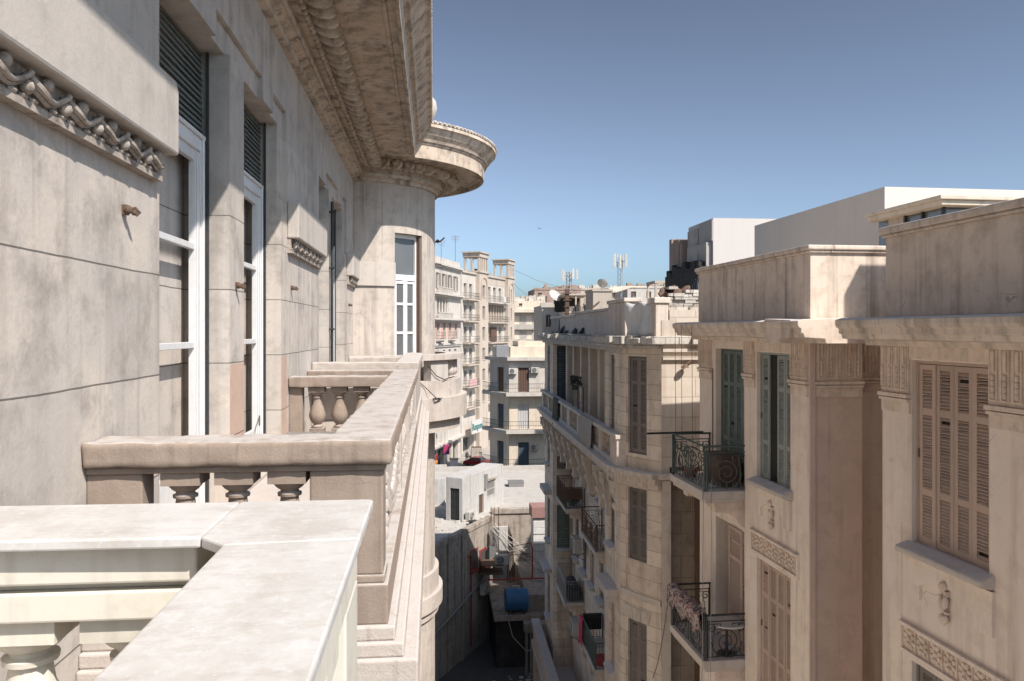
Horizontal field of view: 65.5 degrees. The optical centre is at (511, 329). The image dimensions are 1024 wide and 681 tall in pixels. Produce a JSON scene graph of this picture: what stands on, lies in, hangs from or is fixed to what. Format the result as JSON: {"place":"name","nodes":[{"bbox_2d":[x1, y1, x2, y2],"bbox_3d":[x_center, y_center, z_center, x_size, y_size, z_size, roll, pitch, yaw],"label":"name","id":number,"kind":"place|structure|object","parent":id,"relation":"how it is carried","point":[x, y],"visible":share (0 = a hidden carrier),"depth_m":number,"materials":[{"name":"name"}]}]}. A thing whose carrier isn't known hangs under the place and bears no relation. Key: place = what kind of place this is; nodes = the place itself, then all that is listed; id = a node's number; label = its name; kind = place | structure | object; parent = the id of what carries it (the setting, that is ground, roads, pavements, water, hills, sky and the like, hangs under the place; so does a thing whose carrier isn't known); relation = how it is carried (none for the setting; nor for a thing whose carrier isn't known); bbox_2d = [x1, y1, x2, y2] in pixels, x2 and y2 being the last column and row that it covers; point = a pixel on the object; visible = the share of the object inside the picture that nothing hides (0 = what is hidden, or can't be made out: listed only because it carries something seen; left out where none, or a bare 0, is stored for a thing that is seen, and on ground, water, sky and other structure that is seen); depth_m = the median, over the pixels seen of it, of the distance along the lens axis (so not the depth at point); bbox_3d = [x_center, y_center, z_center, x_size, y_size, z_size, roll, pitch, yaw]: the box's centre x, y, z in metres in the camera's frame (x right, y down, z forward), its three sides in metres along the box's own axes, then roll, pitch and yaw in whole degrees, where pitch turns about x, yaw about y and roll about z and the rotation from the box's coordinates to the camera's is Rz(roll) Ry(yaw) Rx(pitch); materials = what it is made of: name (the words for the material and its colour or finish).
{"place":"outdoors","nodes":[
{"label":"outdoors","id":0,"kind":"place"},
{"bbox_2d":[446,450,488,466],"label":"pavement","id":1,"kind":"structure","parent":0,"point":[462,458],"depth_m":123.51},
{"bbox_2d":[449,458,458,466],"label":"utility cabinet","id":2,"kind":"object","parent":1,"relation":"on","point":[453,461],"visible":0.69,"depth_m":111.94,"materials":[{"name":"white metal"}]},
{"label":"street lamp","id":3,"kind":"object","parent":1,"relation":"on","visible":0},
{"bbox_2d":[443,444,449,453],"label":"street banner","id":4,"kind":"object","parent":3,"relation":"hanging from","point":[446,448],"visible":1,"depth_m":111.09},
{"bbox_2d":[470,440,489,465],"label":"street","id":5,"kind":"structure","parent":0,"point":[486,449],"depth_m":132.12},
{"bbox_2d":[435,256,465,463],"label":"white neoclassical building","id":6,"kind":"structure","parent":5,"relation":"on","point":[448,298],"depth_m":118.21,"materials":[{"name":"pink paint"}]},
{"bbox_2d":[436,272,440,288],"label":"window","id":7,"kind":"structure","parent":6,"relation":"in","point":[436,272],"depth_m":114.04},
{"bbox_2d":[436,323,440,337],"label":"window","id":8,"kind":"structure","parent":6,"relation":"in","point":[436,323],"depth_m":114.05,"materials":[{"name":"white paint"}]},
{"bbox_2d":[463,456,487,465],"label":"parked car","id":9,"kind":"object","parent":5,"relation":"on","point":[474,460],"visible":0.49,"depth_m":116.07,"materials":[{"name":"red paint"}]},
{"bbox_2d":[471,446,481,456],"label":"planter block","id":10,"kind":"structure","parent":5,"relation":"on","point":[475,450],"depth_m":123.58,"materials":[{"name":"beige concrete"}]},
{"bbox_2d":[461,251,515,454],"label":"twin tower building","id":11,"kind":"structure","parent":5,"relation":"on","point":[487,313],"depth_m":133.51,"materials":[{"name":"beige stone"}]},
{"bbox_2d":[471,418,482,433],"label":"shop sign board","id":12,"kind":"object","parent":11,"relation":"attached to","point":[476,425],"visible":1,"depth_m":129.16,"materials":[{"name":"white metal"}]},
{"bbox_2d":[514,296,544,340],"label":"modern grey building","id":13,"kind":"structure","parent":5,"relation":"on","point":[524,319],"depth_m":164.82,"materials":[{"name":"concrete"}]},
{"bbox_2d":[534,293,563,340],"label":"distant building","id":14,"kind":"structure","parent":5,"relation":"on","point":[543,311],"depth_m":97.19,"materials":[{"name":"concrete"}]},
{"bbox_2d":[545,314,550,327],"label":"window","id":15,"kind":"structure","parent":14,"relation":"in","point":[548,321],"depth_m":97.16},
{"bbox_2d":[551,293,585,315],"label":"loggia house","id":16,"kind":"structure","parent":5,"relation":"on","point":[574,304],"depth_m":93.97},
{"bbox_2d":[549,290,560,300],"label":"satellite dish","id":17,"kind":"object","parent":16,"relation":"on","point":[554,294],"visible":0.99,"depth_m":89.95,"materials":[{"name":"metal"}]},
{"bbox_2d":[585,289,612,310],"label":"plain roof tower","id":18,"kind":"structure","parent":5,"relation":"on","point":[597,298],"depth_m":81.33,"materials":[{"name":"concrete"}]},
{"bbox_2d":[597,279,607,288],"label":"satellite dish","id":19,"kind":"object","parent":18,"relation":"on","point":[602,283],"visible":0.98,"depth_m":82.29,"materials":[{"name":"metal"}]},
{"bbox_2d":[605,286,650,302],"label":"roof terrace house","id":20,"kind":"structure","parent":5,"relation":"on","point":[617,289],"depth_m":83.75,"materials":[{"name":"white concrete"}]},
{"bbox_2d":[646,281,664,302],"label":"pergola tower","id":21,"kind":"structure","parent":5,"relation":"on","point":[655,283],"depth_m":78.20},
{"bbox_2d":[437,633,544,680],"bbox_3d":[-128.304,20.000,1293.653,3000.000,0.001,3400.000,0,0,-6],"label":"ground","id":22,"kind":"structure","parent":0,"point":[477,663],"depth_m":46.92,"materials":[{"name":"asphalt"}]},
{"bbox_2d":[0,0,496,680],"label":"stone apartment building","id":23,"kind":"structure","parent":22,"relation":"on","point":[224,416],"depth_m":4.73,"materials":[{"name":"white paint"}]},
{"bbox_2d":[159,4,208,502],"bbox_3d":[-2.745,-0.464,6.320,0.155,4.128,1.880,0,0,-6],"label":"window","id":24,"kind":"structure","parent":23,"relation":"in","point":[191,146],"depth_m":7.04,"materials":[{"name":"white paint"}]},
{"bbox_2d":[244,106,265,434],"bbox_3d":[-2.976,-0.464,8.764,0.177,4.128,1.930,0,0,-6],"label":"window","id":25,"kind":"structure","parent":23,"relation":"in","point":[253,190],"depth_m":9.53,"materials":[{"name":"white paint"}]},
{"bbox_2d":[334,210,335,361],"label":"window","id":26,"kind":"structure","parent":23,"relation":"in","point":[335,210],"depth_m":16.68,"materials":[{"name":"white paint"}]},
{"bbox_2d":[395,233,419,354],"bbox_3d":[-2.604,-0.360,19.401,0.189,3.920,0.864,0,0,39],"label":"window","id":27,"kind":"structure","parent":23,"relation":"in","point":[407,247],"depth_m":19.48,"materials":[{"name":"white paint"}]},
{"bbox_2d":[435,463,544,680],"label":"annex building","id":28,"kind":"structure","parent":22,"relation":"on","point":[465,552],"depth_m":51.41,"materials":[{"name":"paint"}]},
{"bbox_2d":[435,515,484,531],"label":"roof rubble","id":29,"kind":"object","parent":28,"relation":"on","point":[457,521],"visible":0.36,"depth_m":51.62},
{"bbox_2d":[465,509,474,521],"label":"air conditioner","id":30,"kind":"object","parent":28,"relation":"on","point":[469,514],"visible":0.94,"depth_m":51.88,"materials":[{"name":"metal"}]},
{"bbox_2d":[469,547,479,574],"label":"window","id":31,"kind":"structure","parent":28,"relation":"in","point":[474,553],"depth_m":49.80,"materials":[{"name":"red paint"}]},
{"bbox_2d":[478,547,487,573],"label":"window","id":32,"kind":"structure","parent":28,"relation":"in","point":[483,552],"depth_m":50.88,"materials":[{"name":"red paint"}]},
{"bbox_2d":[478,582,489,598],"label":"air conditioner","id":33,"kind":"object","parent":28,"relation":"attached to","point":[484,588],"visible":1,"depth_m":50.21,"materials":[{"name":"metal"}]},
{"bbox_2d":[495,554,508,567],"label":"air conditioner","id":34,"kind":"object","parent":28,"relation":"on","point":[502,559],"visible":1,"depth_m":49.91,"materials":[{"name":"white plastic"}]},
{"bbox_2d":[507,480,523,486],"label":"roof vent","id":35,"kind":"object","parent":28,"relation":"on","point":[515,483],"visible":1,"depth_m":63.37,"materials":[{"name":"metal"}]},
{"bbox_2d":[488,543,544,580],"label":"red pipework","id":36,"kind":"object","parent":28,"relation":"attached to","point":[521,578],"visible":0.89,"depth_m":48.23,"materials":[{"name":"paint"}]},
{"bbox_2d":[488,561,544,675],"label":"yard platform","id":37,"kind":"structure","parent":22,"relation":"on","point":[508,649],"depth_m":47.27,"materials":[{"name":"concrete"}]},
{"bbox_2d":[494,526,508,576],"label":"lean to panel","id":38,"kind":"object","parent":37,"relation":"on","point":[502,549],"visible":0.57,"depth_m":53.81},
{"bbox_2d":[507,525,514,581],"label":"leaning poles","id":39,"kind":"object","parent":37,"relation":"on","point":[510,539],"visible":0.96,"depth_m":52.83,"materials":[{"name":"brown wood"}]},
{"bbox_2d":[504,585,528,613],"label":"water tank","id":40,"kind":"object","parent":37,"relation":"on","point":[516,599],"visible":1,"depth_m":46.78,"materials":[{"name":"blue paint"}]},
{"bbox_2d":[531,518,544,580],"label":"ventilation duct","id":41,"kind":"object","parent":37,"relation":"on","point":[538,533],"visible":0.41,"depth_m":50.01,"materials":[{"name":"white metal"}]},
{"bbox_2d":[529,502,544,517],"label":"duct hood","id":42,"kind":"object","parent":41,"relation":"on","point":[536,509],"visible":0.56,"depth_m":49.94,"materials":[{"name":"pink metal"}]},
{"bbox_2d":[531,286,699,680],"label":"bow cornered apartment building","id":43,"kind":"structure","parent":22,"relation":"on","point":[627,516],"depth_m":23.28,"materials":[{"name":"stone"}]},
{"bbox_2d":[544,499,549,543],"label":"window","id":44,"kind":"structure","parent":43,"relation":"in","point":[547,539],"depth_m":39.47,"materials":[{"name":"stone"}]},
{"bbox_2d":[544,575,549,620],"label":"window","id":45,"kind":"structure","parent":43,"relation":"in","point":[547,613],"depth_m":39.45,"materials":[{"name":"stone"}]},
{"bbox_2d":[552,397,560,423],"bbox_3d":[1.952,3.626,35.163,0.238,1.226,1.566,0,0,-6],"label":"blanket","id":46,"kind":"object","parent":43,"relation":"on","point":[555,407],"visible":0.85,"depth_m":34.99,"materials":[{"name":"black fabric"}]},
{"bbox_2d":[557,346,565,399],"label":"window","id":47,"kind":"structure","parent":43,"relation":"in","point":[561,359],"depth_m":37.55,"materials":[{"name":"wood"}]},
{"bbox_2d":[557,456,565,468],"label":"window","id":48,"kind":"structure","parent":43,"relation":"in","point":[562,465],"depth_m":37.54,"materials":[{"name":"metal"}]},
{"bbox_2d":[555,505,570,551],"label":"window","id":49,"kind":"structure","parent":43,"relation":"in","point":[562,518],"depth_m":37.54,"materials":[{"name":"metal"}]},
{"bbox_2d":[563,289,570,314],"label":"utility column","id":50,"kind":"structure","parent":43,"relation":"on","point":[566,299],"depth_m":83.98,"materials":[{"name":"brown wood"}]},
{"bbox_2d":[565,576,580,600],"bbox_3d":[2.611,11.268,34.947,0.651,0.756,1.715,0,0,-6],"label":"covered heap","id":51,"kind":"object","parent":43,"relation":"attached to","point":[570,578],"visible":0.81,"depth_m":34.29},
{"bbox_2d":[569,616,578,639],"bbox_3d":[2.744,12.816,34.010,0.507,0.912,0.860,0,0,-5],"label":"air conditioner","id":52,"kind":"object","parent":43,"relation":"attached to","point":[574,625],"visible":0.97,"depth_m":33.67,"materials":[{"name":"metal"}]},
{"bbox_2d":[567,499,580,505],"bbox_3d":[2.603,7.204,34.532,0.756,0.802,0.822,0,0,-6],"label":"potted plant","id":53,"kind":"object","parent":43,"relation":"on","point":[573,501],"visible":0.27,"depth_m":34.40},
{"bbox_2d":[567,488,581,499],"bbox_3d":[2.650,6.975,33.898,0.640,0.450,0.126,0,0,-6],"label":"balcony screen","id":54,"kind":"object","parent":43,"relation":"attached to","point":[574,493],"visible":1,"depth_m":33.84,"materials":[{"name":"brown wood"}]},
{"bbox_2d":[571,519,578,564],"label":"window","id":55,"kind":"structure","parent":43,"relation":"in","point":[576,559],"depth_m":36.14,"materials":[{"name":"metal"}]},
{"bbox_2d":[571,535,584,560],"bbox_3d":[2.774,9.216,33.651,0.507,0.912,0.860,0,0,-5],"label":"air conditioner","id":56,"kind":"object","parent":43,"relation":"attached to","point":[576,544],"visible":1,"depth_m":33.23,"materials":[{"name":"metal"}]},
{"bbox_2d":[573,383,583,412],"bbox_3d":[2.507,3.020,30.287,0.036,1.843,2.376,0,0,-5],"label":"iron frame","id":57,"kind":"object","parent":43,"relation":"on","point":[577,397],"visible":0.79,"depth_m":30.07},
{"bbox_2d":[570,375,582,389],"bbox_3d":[2.560,2.088,31.739,0.502,0.595,0.566,0,0,25],"label":"potted plant","id":58,"kind":"object","parent":57,"relation":"hanging from","point":[574,379],"visible":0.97,"depth_m":31.66,"materials":[{"name":"green plant"}]},
{"bbox_2d":[578,614,584,647],"bbox_3d":[2.612,11.215,29.663,0.212,1.031,0.668,0,0,-6],"label":"towel","id":59,"kind":"object","parent":43,"relation":"hanging from","point":[581,619],"visible":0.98,"depth_m":29.59,"materials":[{"name":"pink fabric"}]},
{"bbox_2d":[578,530,586,577],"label":"window","id":60,"kind":"structure","parent":43,"relation":"in","point":[582,570],"depth_m":34.31,"materials":[{"name":"stone"}]},
{"bbox_2d":[577,414,595,448],"bbox_3d":[2.552,3.553,27.580,0.294,1.080,2.378,0,0,-5],"label":"washing","id":61,"kind":"object","parent":43,"relation":"on","point":[584,431],"visible":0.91,"depth_m":27.41,"materials":[{"name":"beige fabric"}]},
{"bbox_2d":[585,552,594,591],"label":"window","id":62,"kind":"structure","parent":43,"relation":"in","point":[589,583],"depth_m":32.51,"materials":[{"name":"stone"}]},
{"bbox_2d":[583,613,601,629],"bbox_3d":[3.036,10.993,30.065,0.693,0.603,0.099,0,0,-5],"label":"dark mat","id":63,"kind":"object","parent":43,"relation":"hanging from","point":[591,623],"visible":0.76,"depth_m":30.02,"materials":[{"name":"black fabric"}]},
{"bbox_2d":[594,563,603,607],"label":"window","id":64,"kind":"structure","parent":43,"relation":"in","point":[599,600],"depth_m":30.43,"materials":[{"name":"stone"}]},
{"bbox_2d":[597,653,604,666],"bbox_3d":[3.092,11.457,27.627,0.432,0.306,0.423,0,0,-6],"label":"plastic tub","id":65,"kind":"object","parent":43,"relation":"on","point":[600,659],"visible":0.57,"depth_m":27.49,"materials":[{"name":"red paint"}]},
{"bbox_2d":[603,497,614,551],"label":"window","id":66,"kind":"structure","parent":43,"relation":"in","point":[609,543],"depth_m":24.51,"materials":[{"name":"stone"}]},
{"bbox_2d":[603,602,614,677],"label":"window","id":67,"kind":"structure","parent":43,"relation":"in","point":[609,665],"depth_m":24.50,"materials":[{"name":"metal"}]},
{"bbox_2d":[612,355,613,428],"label":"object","id":68,"kind":"structure","parent":43,"relation":"in","point":[612,355],"depth_m":24.58,"materials":[{"name":"stone"}]},
{"bbox_2d":[624,302,651,336],"bbox_3d":[3.633,-0.306,22.786,0.231,0.993,1.267,0,0,-30],"label":"tarpaulin","id":69,"kind":"object","parent":43,"relation":"on","point":[637,317],"visible":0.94,"depth_m":22.87,"materials":[{"name":"white fabric"}]},
{"bbox_2d":[630,356,646,453],"bbox_3d":[3.627,2.129,22.629,0.079,2.761,0.735,0,0,-36],"label":"window","id":70,"kind":"structure","parent":43,"relation":"in","point":[638,364],"depth_m":22.63,"materials":[{"name":"wood"}]},
{"bbox_2d":[630,487,646,561],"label":"window","id":71,"kind":"structure","parent":43,"relation":"in","point":[638,497],"depth_m":22.63,"materials":[{"name":"wood"}]},
{"bbox_2d":[630,618,646,680],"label":"window","id":72,"kind":"structure","parent":43,"relation":"in","point":[638,631],"depth_m":22.64,"materials":[{"name":"wood"}]},
{"bbox_2d":[652,603,667,677],"bbox_3d":[3.828,8.017,20.730,0.024,4.147,4.204,0,0,3],"label":"overhead cable","id":73,"kind":"object","parent":43,"relation":"attached to","point":[662,640],"visible":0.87,"depth_m":20.07,"materials":[{"name":"metal"}]},
{"bbox_2d":[658,285,689,296],"bbox_3d":[4.549,-1.060,22.375,1.000,0.425,0.438,0,0,-6],"label":"rolled carpet","id":74,"kind":"object","parent":43,"relation":"on","point":[662,292],"visible":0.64,"depth_m":22.25,"materials":[{"name":"brown fabric"}]},
{"bbox_2d":[670,197,1023,680],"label":"rosy apartment building","id":75,"kind":"structure","parent":22,"relation":"on","point":[862,409],"depth_m":14.02,"materials":[{"name":"stone"}]},
{"bbox_2d":[647,431,703,434],"bbox_3d":[3.828,2.410,18.682,1.352,0.070,0.043,0,0,-5],"label":"laundry pole","id":76,"kind":"object","parent":75,"relation":"attached to","point":[648,433],"visible":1,"depth_m":18.65,"materials":[{"name":"black metal"}]},
{"bbox_2d":[675,357,675,423],"bbox_3d":[3.951,1.601,19.284,0.065,3.401,0.018,0,0,-29],"label":"hanging wire","id":77,"kind":"object","parent":75,"relation":"hanging from","point":[675,390],"visible":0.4,"depth_m":19.28,"materials":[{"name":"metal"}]},
{"bbox_2d":[680,327,681,680],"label":"hanging wire","id":78,"kind":"object","parent":75,"relation":"hanging from","point":[681,525],"visible":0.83,"depth_m":18.79,"materials":[{"name":"metal"}]},
{"bbox_2d":[667,582,708,631],"bbox_3d":[3.880,6.144,17.620,0.288,0.549,1.978,0,0,-8],"label":"hanging rug","id":79,"kind":"object","parent":75,"relation":"hanging from","point":[684,603],"visible":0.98,"depth_m":17.49,"materials":[{"name":"fabric"}]},
{"bbox_2d":[684,467,696,477],"bbox_3d":[4.106,3.270,18.290,0.320,0.200,0.314,0,0,-6],"label":"plant pot","id":80,"kind":"object","parent":75,"relation":"on","point":[695,470],"visible":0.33,"depth_m":18.18,"materials":[{"name":"red paint"}]},
{"bbox_2d":[691,391,692,680],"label":"hanging wire","id":81,"kind":"object","parent":75,"relation":"hanging from","point":[692,497],"visible":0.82,"depth_m":18.10,"materials":[{"name":"metal"}]},
{"bbox_2d":[702,475,703,668],"bbox_3d":[3.926,6.250,16.407,0.065,6.500,0.018,0,0,-29],"label":"hanging wire","id":82,"kind":"object","parent":75,"relation":"hanging from","point":[702,581],"visible":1,"depth_m":16.41,"materials":[{"name":"metal"}]},
{"bbox_2d":[710,480,711,680],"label":"hanging wire","id":83,"kind":"object","parent":75,"relation":"hanging from","point":[711,556],"visible":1,"depth_m":15.97,"materials":[{"name":"metal"}]},
{"bbox_2d":[702,450,743,486],"bbox_3d":[4.620,3.039,17.449,0.628,0.659,0.918,0,0,-6],"label":"balcony railing","id":84,"kind":"object","parent":75,"relation":"on","point":[725,470],"visible":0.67,"depth_m":17.07,"materials":[{"name":"black metal"}]},
{"bbox_2d":[708,615,744,656],"bbox_3d":[4.579,6.545,16.990,0.840,0.710,0.840,0,0,-6],"label":"round table","id":85,"kind":"object","parent":75,"relation":"on","point":[727,625],"visible":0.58,"depth_m":16.93,"materials":[{"name":"black metal"}]},
{"bbox_2d":[721,348,743,482],"bbox_3d":[5.002,1.886,17.741,0.085,2.928,1.576,0,0,-7],"label":"window","id":86,"kind":"structure","parent":75,"relation":"in","point":[732,383],"depth_m":17.92,"materials":[{"name":"wood"}]},
{"bbox_2d":[728,523,743,651],"bbox_3d":[4.974,5.575,17.738,0.373,2.550,1.572,0,0,-6],"label":"window","id":87,"kind":"structure","parent":75,"relation":"in","point":[735,535],"depth_m":17.32,"materials":[{"name":"wood"}]},
{"bbox_2d":[746,352,792,500],"bbox_3d":[5.015,1.794,15.383,0.354,2.704,1.620,0,0,-7],"label":"window","id":88,"kind":"structure","parent":75,"relation":"in","point":[774,478],"depth_m":15.52,"materials":[{"name":"wood"}]},
{"bbox_2d":[760,559,789,680],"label":"window","id":89,"kind":"structure","parent":75,"relation":"in","point":[774,585],"depth_m":15.55,"materials":[{"name":"wood"}]},
{"bbox_2d":[916,663,942,680],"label":"window","id":90,"kind":"structure","parent":75,"relation":"in","point":[922,674],"depth_m":11.04,"materials":[{"name":"wood"}]},
{"bbox_2d":[864,195,1021,245],"bbox_3d":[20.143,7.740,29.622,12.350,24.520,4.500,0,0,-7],"label":"glazed penthouse","id":91,"kind":"object","parent":75,"relation":"on","point":[938,205],"visible":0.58,"depth_m":27.64,"materials":[{"name":"white glass"}]},
{"bbox_2d":[895,360,994,590],"bbox_3d":[5.669,1.783,10.405,0.353,2.722,1.702,0,0,-7],"label":"window","id":92,"kind":"structure","parent":75,"relation":"in","point":[952,429],"depth_m":10.41,"materials":[{"name":"wood"}]},
{"bbox_2d":[482,341,544,465],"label":"corner house","id":93,"kind":"structure","parent":0,"point":[514,427],"depth_m":83.88,"materials":[{"name":"white concrete"}]},
{"bbox_2d":[498,367,503,390],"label":"door","id":94,"kind":"structure","parent":93,"relation":"in","point":[501,369],"depth_m":84.91,"materials":[{"name":"brown wood"}]},
{"bbox_2d":[498,404,503,427],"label":"door","id":95,"kind":"structure","parent":93,"relation":"in","point":[501,406],"depth_m":84.91,"materials":[{"name":"wood"}]},
{"bbox_2d":[498,441,503,464],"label":"door","id":96,"kind":"structure","parent":93,"relation":"in","point":[500,443],"depth_m":84.91,"materials":[{"name":"wood"}]},
{"bbox_2d":[495,345,508,356],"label":"roof cabin","id":97,"kind":"object","parent":93,"relation":"on","point":[501,350],"visible":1,"depth_m":83.31,"materials":[{"name":"metal"}]},
{"bbox_2d":[518,368,528,391],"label":"door","id":98,"kind":"structure","parent":93,"relation":"in","point":[523,373],"depth_m":83.88,"materials":[{"name":"brown wood"}]},
{"bbox_2d":[518,405,528,428],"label":"door","id":99,"kind":"structure","parent":93,"relation":"in","point":[523,410],"depth_m":83.88,"materials":[{"name":"white metal"}]},
{"bbox_2d":[518,442,528,464],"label":"door","id":100,"kind":"structure","parent":93,"relation":"in","point":[523,447],"depth_m":83.88,"materials":[{"name":"wood"}]},
{"bbox_2d":[528,284,580,310],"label":"distant building","id":101,"kind":"structure","parent":0,"point":[544,290],"depth_m":237.62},
{"bbox_2d":[551,319,558,332],"bbox_3d":[2.109,-0.177,39.016,0.132,0.671,2.704,0,0,-6],"label":"tarpaulin","id":102,"kind":"object","parent":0,"point":[554,326],"visible":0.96,"depth_m":38.97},
{"bbox_2d":[561,269,577,292],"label":"radio mast","id":103,"kind":"object","parent":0,"point":[571,275],"visible":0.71,"depth_m":131.61,"materials":[{"name":"metal"}]},
{"bbox_2d":[568,285,621,310],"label":"distant building","id":104,"kind":"structure","parent":0,"point":[583,288],"depth_m":244.23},
{"bbox_2d":[613,253,626,298],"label":"radio mast","id":105,"kind":"object","parent":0,"point":[615,260],"visible":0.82,"depth_m":173.14,"materials":[{"name":"metal"}]},
{"bbox_2d":[616,283,662,302],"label":"distant building","id":106,"kind":"structure","parent":0,"point":[641,292],"depth_m":214.69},
{"bbox_2d":[665,218,774,289],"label":"burnt building","id":107,"kind":"structure","parent":0,"point":[712,241],"depth_m":62.20,"materials":[{"name":"white concrete"}]},
{"bbox_2d":[432,0,1023,296],"label":"sky","id":108,"kind":"structure","parent":0,"point":[621,127],"materials":[{"name":"blue"}]},
{"bbox_2d":[754,187,1023,255],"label":"plain grey block","id":109,"kind":"structure","parent":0,"point":[842,222],"depth_m":35.28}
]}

